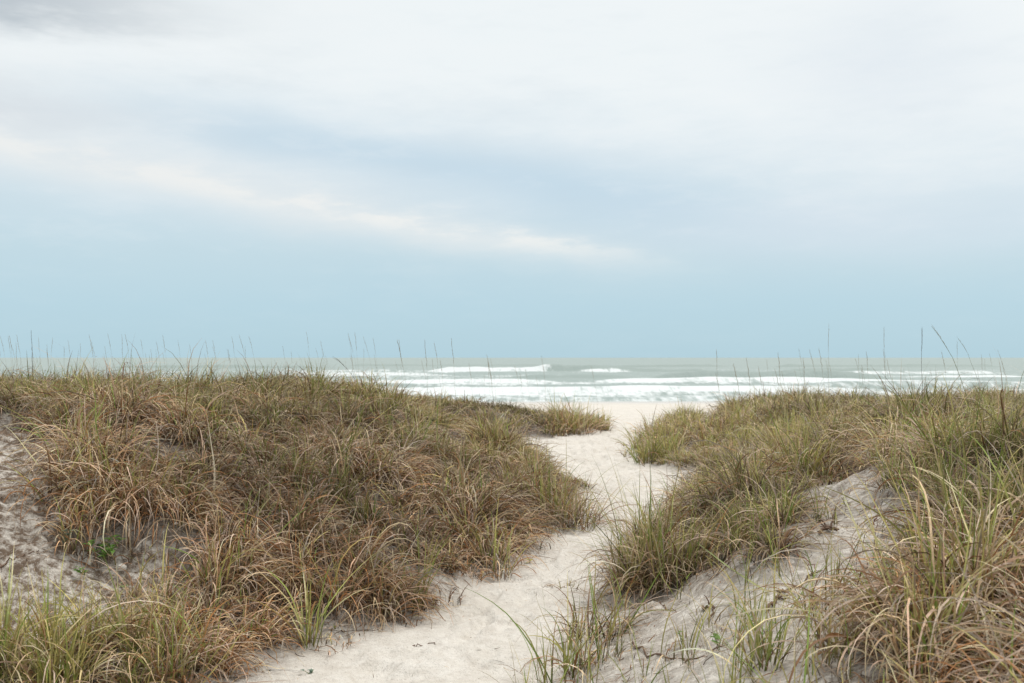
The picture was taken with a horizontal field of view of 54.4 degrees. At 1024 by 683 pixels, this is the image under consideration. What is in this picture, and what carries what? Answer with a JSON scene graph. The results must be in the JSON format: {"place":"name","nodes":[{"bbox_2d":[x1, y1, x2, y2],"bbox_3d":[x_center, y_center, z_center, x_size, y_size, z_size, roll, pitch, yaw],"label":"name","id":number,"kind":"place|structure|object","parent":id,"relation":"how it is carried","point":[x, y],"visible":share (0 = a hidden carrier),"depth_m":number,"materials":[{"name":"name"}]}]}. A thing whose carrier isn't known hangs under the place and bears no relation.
{"place":"outdoors","nodes":[
{"label":"outdoors","id":0,"kind":"place"},
{"bbox_2d":[0,396,609,682],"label":"dune","id":1,"kind":"structure","parent":0,"point":[51,563],"depth_m":5.96,"materials":[{"name":"beige sand"}]},
{"bbox_2d":[0,550,38,567],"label":"twig","id":2,"kind":"object","parent":1,"relation":"on","point":[14,559],"visible":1,"depth_m":5.55,"materials":[{"name":"brown wood"}]},
{"bbox_2d":[60,529,73,546],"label":"leafy weed","id":3,"kind":"object","parent":1,"relation":"on","point":[65,535],"visible":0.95,"depth_m":5.86,"materials":[{"name":"green plant"}]},
{"bbox_2d":[0,386,134,461],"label":"grass clump","id":4,"kind":"object","parent":1,"relation":"on","point":[75,424],"visible":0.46,"depth_m":7.36,"materials":[{"name":"plant"}]},
{"bbox_2d":[0,541,160,682],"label":"grass clump","id":5,"kind":"object","parent":1,"relation":"on","point":[18,629],"visible":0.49,"depth_m":4.52,"materials":[{"name":"green plant"}]},
{"bbox_2d":[72,566,88,574],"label":"leafy weed","id":6,"kind":"object","parent":1,"relation":"on","point":[79,570],"visible":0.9,"depth_m":5.68,"materials":[{"name":"green plant"}]},
{"bbox_2d":[0,386,186,530],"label":"grass clump","id":7,"kind":"object","parent":1,"relation":"on","point":[39,490],"visible":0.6,"depth_m":6.29,"materials":[{"name":"brown plant"}]},
{"bbox_2d":[83,535,125,561],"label":"leafy weed","id":8,"kind":"object","parent":1,"relation":"on","point":[110,550],"visible":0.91,"depth_m":5.88,"materials":[{"name":"green plant"}]},
{"bbox_2d":[25,526,212,670],"bbox_3d":[-1.827,1.174,4.808,0.811,0.844,0.788,0,-1,21],"label":"grass clump","id":9,"kind":"object","parent":1,"relation":"on","point":[120,613],"visible":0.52,"depth_m":4.76,"materials":[{"name":"green plant"}]},
{"bbox_2d":[117,563,126,570],"bbox_3d":[-2.309,1.334,5.880,0.062,0.041,0.046,0,-1,8],"label":"shell","id":10,"kind":"object","parent":1,"relation":"on","point":[124,566],"visible":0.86,"depth_m":5.87},
{"bbox_2d":[79,523,214,618],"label":"grass clump","id":11,"kind":"object","parent":1,"relation":"on","point":[137,592],"visible":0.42,"depth_m":5.64,"materials":[{"name":"plant"}]},
{"bbox_2d":[0,339,603,682],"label":"grass","id":12,"kind":"structure","parent":1,"relation":"on","point":[188,406],"depth_m":7.04,"materials":[{"name":"brown plant"}]},
{"bbox_2d":[207,419,215,500],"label":"dry reed","id":13,"kind":"object","parent":12,"relation":"on","point":[213,461],"visible":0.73,"depth_m":6.72,"materials":[{"name":"brown plant"}]},
{"bbox_2d":[214,541,395,651],"bbox_3d":[-1.070,1.377,5.420,0.898,0.654,0.818,0,-1,0],"label":"grass clump","id":14,"kind":"object","parent":1,"relation":"on","point":[302,637],"visible":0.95,"depth_m":5.51,"materials":[{"name":"green plant"}]},
{"bbox_2d":[0,358,614,451],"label":"grass","id":15,"kind":"structure","parent":1,"relation":"on","point":[457,403],"depth_m":20.15,"materials":[{"name":"green plant"}]},
{"bbox_2d":[375,397,475,463],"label":"grass clump","id":16,"kind":"object","parent":1,"relation":"on","point":[436,436],"visible":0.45,"depth_m":10.19,"materials":[{"name":"plant"}]},
{"bbox_2d":[424,339,429,430],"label":"grass stalk","id":17,"kind":"object","parent":1,"relation":"on","point":[427,385],"depth_m":10.73,"materials":[{"name":"brown plant"}]},
{"bbox_2d":[217,417,685,682],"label":"sand path","id":18,"kind":"structure","parent":0,"point":[389,655],"depth_m":6.07,"materials":[{"name":"beige sand"}]},
{"bbox_2d":[357,510,464,614],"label":"grass clump","id":19,"kind":"object","parent":18,"relation":"on","point":[418,583],"visible":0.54,"depth_m":6.32,"materials":[{"name":"green plant"}]},
{"bbox_2d":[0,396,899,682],"bbox_3d":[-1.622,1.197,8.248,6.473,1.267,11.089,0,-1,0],"label":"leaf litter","id":20,"kind":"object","parent":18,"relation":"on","point":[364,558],"visible":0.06,"depth_m":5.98,"materials":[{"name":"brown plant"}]},
{"bbox_2d":[426,485,551,587],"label":"grass clump","id":21,"kind":"object","parent":18,"relation":"on","point":[495,560],"visible":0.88,"depth_m":7.36,"materials":[{"name":"green plant"}]},
{"bbox_2d":[466,552,655,682],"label":"grass clump","id":22,"kind":"object","parent":18,"relation":"on","point":[566,662],"visible":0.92,"depth_m":4.95,"materials":[{"name":"green plant"}]},
{"bbox_2d":[515,390,623,435],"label":"grass clump","id":23,"kind":"object","parent":18,"relation":"on","point":[568,420],"visible":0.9,"depth_m":20.83,"materials":[{"name":"green plant"}]},
{"bbox_2d":[496,453,653,533],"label":"grass clump","id":24,"kind":"object","parent":18,"relation":"on","point":[563,506],"visible":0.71,"depth_m":9.44,"materials":[{"name":"plant"}]},
{"bbox_2d":[586,408,611,429],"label":"grass clump","id":25,"kind":"object","parent":18,"relation":"on","point":[597,422],"visible":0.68,"depth_m":21.86,"materials":[{"name":"plant"}]},
{"bbox_2d":[551,430,734,607],"bbox_3d":[0.890,1.126,6.576,1.370,1.132,1.466,0,-1,0],"label":"grass clump","id":26,"kind":"object","parent":18,"relation":"on","point":[648,530],"visible":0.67,"depth_m":6.46,"materials":[{"name":"green plant"}]},
{"bbox_2d":[548,473,742,607],"bbox_3d":[0.990,1.270,6.502,1.304,0.840,1.309,-1,-1,37],"label":"grass clump","id":27,"kind":"object","parent":18,"relation":"on","point":[688,552],"visible":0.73,"depth_m":6.34,"materials":[{"name":"green plant"}]},
{"bbox_2d":[614,406,699,466],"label":"grass clump","id":28,"kind":"object","parent":18,"relation":"on","point":[658,450],"visible":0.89,"depth_m":14.92,"materials":[{"name":"green plant"}]},
{"bbox_2d":[651,396,703,418],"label":"grass clump","id":29,"kind":"object","parent":18,"relation":"on","point":[682,411],"visible":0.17,"depth_m":26.04,"materials":[{"name":"green plant"}]},
{"bbox_2d":[0,358,1023,401],"bbox_3d":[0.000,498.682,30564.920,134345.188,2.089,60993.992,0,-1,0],"label":"sea","id":30,"kind":"structure","parent":0,"point":[650,379],"depth_m":195.84,"materials":[{"name":"grey liquid"}]},
{"bbox_2d":[0,0,1023,357],"label":"sky","id":31,"kind":"structure","parent":0,"point":[493,178],"materials":[{"name":"blue"}]},
{"bbox_2d":[480,401,725,417],"bbox_3d":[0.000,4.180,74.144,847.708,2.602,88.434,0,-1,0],"label":"beach","id":32,"kind":"structure","parent":0,"point":[626,409],"depth_m":57.46,"materials":[{"name":"beige sand"}]},
{"bbox_2d":[512,417,1019,682],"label":"dune","id":33,"kind":"structure","parent":0,"point":[709,668],"depth_m":5.07,"materials":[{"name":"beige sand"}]},
{"bbox_2d":[513,561,683,647],"bbox_3d":[0.561,1.440,5.620,0.958,0.587,0.880,0,-1,22],"label":"grass clump","id":34,"kind":"object","parent":33,"relation":"on","point":[627,620],"visible":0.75,"depth_m":5.66,"materials":[{"name":"green plant"}]},
{"bbox_2d":[620,425,651,447],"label":"grass clump","id":35,"kind":"object","parent":33,"relation":"on","point":[637,436],"visible":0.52,"depth_m":17.21,"materials":[{"name":"green plant"}]},
{"bbox_2d":[632,641,727,662],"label":"twig","id":36,"kind":"object","parent":33,"relation":"on","point":[669,657],"visible":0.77,"depth_m":4.54,"materials":[{"name":"brown wood"}]},
{"bbox_2d":[701,595,716,618],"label":"twig","id":37,"kind":"object","parent":33,"relation":"on","point":[713,607],"visible":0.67,"depth_m":4.99,"materials":[{"name":"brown wood"}]},
{"bbox_2d":[710,623,720,650],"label":"leafy weed","id":38,"kind":"object","parent":33,"relation":"on","point":[716,638],"visible":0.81,"depth_m":4.26,"materials":[{"name":"green plant"}]},
{"bbox_2d":[681,393,773,435],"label":"grass clump","id":39,"kind":"object","parent":33,"relation":"on","point":[724,421],"visible":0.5,"depth_m":16.18,"materials":[{"name":"green plant"}]},
{"bbox_2d":[694,540,764,590],"bbox_3d":[1.216,1.284,5.860,0.046,0.058,1.965,0,-1,-2],"label":"fallen blade","id":40,"kind":"object","parent":33,"relation":"on","point":[733,569],"visible":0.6,"depth_m":5.48,"materials":[{"name":"beige plant"}]},
{"bbox_2d":[733,364,746,453],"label":"grass stalk","id":41,"kind":"object","parent":33,"relation":"on","point":[740,401],"depth_m":9.32,"materials":[{"name":"green plant"}]},
{"bbox_2d":[668,539,832,671],"bbox_3d":[0.980,1.080,4.000,0.680,0.527,0.833,0,-1,27],"label":"grass clump","id":42,"kind":"object","parent":33,"relation":"on","point":[767,653],"visible":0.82,"depth_m":4.00,"materials":[{"name":"green plant"}]},
{"bbox_2d":[479,353,1023,682],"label":"grass","id":43,"kind":"structure","parent":33,"relation":"on","point":[716,472],"depth_m":6.31,"materials":[{"name":"green plant"}]},
{"bbox_2d":[743,615,776,650],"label":"leafy weed","id":44,"kind":"object","parent":33,"relation":"on","point":[761,632],"visible":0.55,"depth_m":4.10,"materials":[{"name":"green plant"}]},
{"bbox_2d":[767,588,793,610],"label":"twig","id":45,"kind":"object","parent":33,"relation":"on","point":[776,596],"visible":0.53,"depth_m":4.74,"materials":[{"name":"brown wood"}]},
{"bbox_2d":[713,468,852,573],"bbox_3d":[1.486,0.989,5.408,0.669,0.636,0.757,1,-1,-43],"label":"grass clump","id":46,"kind":"object","parent":33,"relation":"on","point":[785,536],"visible":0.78,"depth_m":5.37,"materials":[{"name":"green plant"}]},
{"bbox_2d":[728,390,880,479],"bbox_3d":[2.501,0.774,8.409,1.339,0.960,1.144,0,-1,0],"label":"grass clump","id":47,"kind":"object","parent":33,"relation":"on","point":[804,463],"visible":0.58,"depth_m":8.35,"materials":[{"name":"green plant"}]},
{"bbox_2d":[786,570,822,591],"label":"twig","id":48,"kind":"object","parent":33,"relation":"on","point":[810,574],"visible":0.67,"depth_m":4.90,"materials":[{"name":"brown wood"}]},
{"bbox_2d":[789,539,821,574],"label":"twig","id":49,"kind":"object","parent":33,"relation":"on","point":[805,558],"visible":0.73,"depth_m":5.13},
{"bbox_2d":[816,514,838,533],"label":"twig","id":50,"kind":"object","parent":33,"relation":"on","point":[826,527],"visible":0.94,"depth_m":5.44,"materials":[{"name":"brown wood"}]},
{"bbox_2d":[828,332,828,433],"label":"grass stalk","id":51,"kind":"object","parent":33,"relation":"on","point":[828,363],"depth_m":11.50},
{"bbox_2d":[697,435,1023,682],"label":"grass clump","id":52,"kind":"object","parent":33,"relation":"on","point":[923,563],"visible":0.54,"depth_m":3.58,"materials":[{"name":"plant"}]},
{"bbox_2d":[873,498,877,548],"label":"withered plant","id":53,"kind":"object","parent":33,"relation":"on","point":[874,520],"visible":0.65,"depth_m":4.91,"materials":[{"name":"brown plant"}]},
{"bbox_2d":[833,428,958,496],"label":"grass clump","id":54,"kind":"object","parent":33,"relation":"on","point":[891,472],"visible":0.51,"depth_m":5.97,"materials":[{"name":"green plant"}]},
{"bbox_2d":[803,430,1023,628],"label":"grass clump","id":55,"kind":"object","parent":33,"relation":"on","point":[914,538],"visible":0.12,"depth_m":4.12,"materials":[{"name":"green plant"}]},
{"bbox_2d":[804,490,1023,680],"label":"grass clump","id":56,"kind":"object","parent":33,"relation":"on","point":[946,611],"visible":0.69,"depth_m":3.25,"materials":[{"name":"green plant"}]},
{"bbox_2d":[921,329,922,407],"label":"grass stalk","id":57,"kind":"object","parent":33,"relation":"on","point":[921,367],"depth_m":8.50,"materials":[{"name":"green plant"}]},
{"bbox_2d":[837,393,1023,579],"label":"grass clump","id":58,"kind":"object","parent":33,"relation":"on","point":[1002,506],"visible":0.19,"depth_m":4.41,"materials":[{"name":"plant"}]},
{"bbox_2d":[877,376,1023,479],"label":"grass clump","id":59,"kind":"object","parent":33,"relation":"on","point":[974,436],"visible":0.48,"depth_m":5.96,"materials":[{"name":"green plant"}]},
{"bbox_2d":[932,327,971,422],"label":"grass stalk","id":60,"kind":"object","parent":33,"relation":"on","point":[955,365],"depth_m":7.50,"materials":[{"name":"plant"}]},
{"bbox_2d":[954,380,1023,431],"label":"grass clump","id":61,"kind":"object","parent":33,"relation":"on","point":[988,410],"visible":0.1,"depth_m":7.66,"materials":[{"name":"green plant"}]}
]}

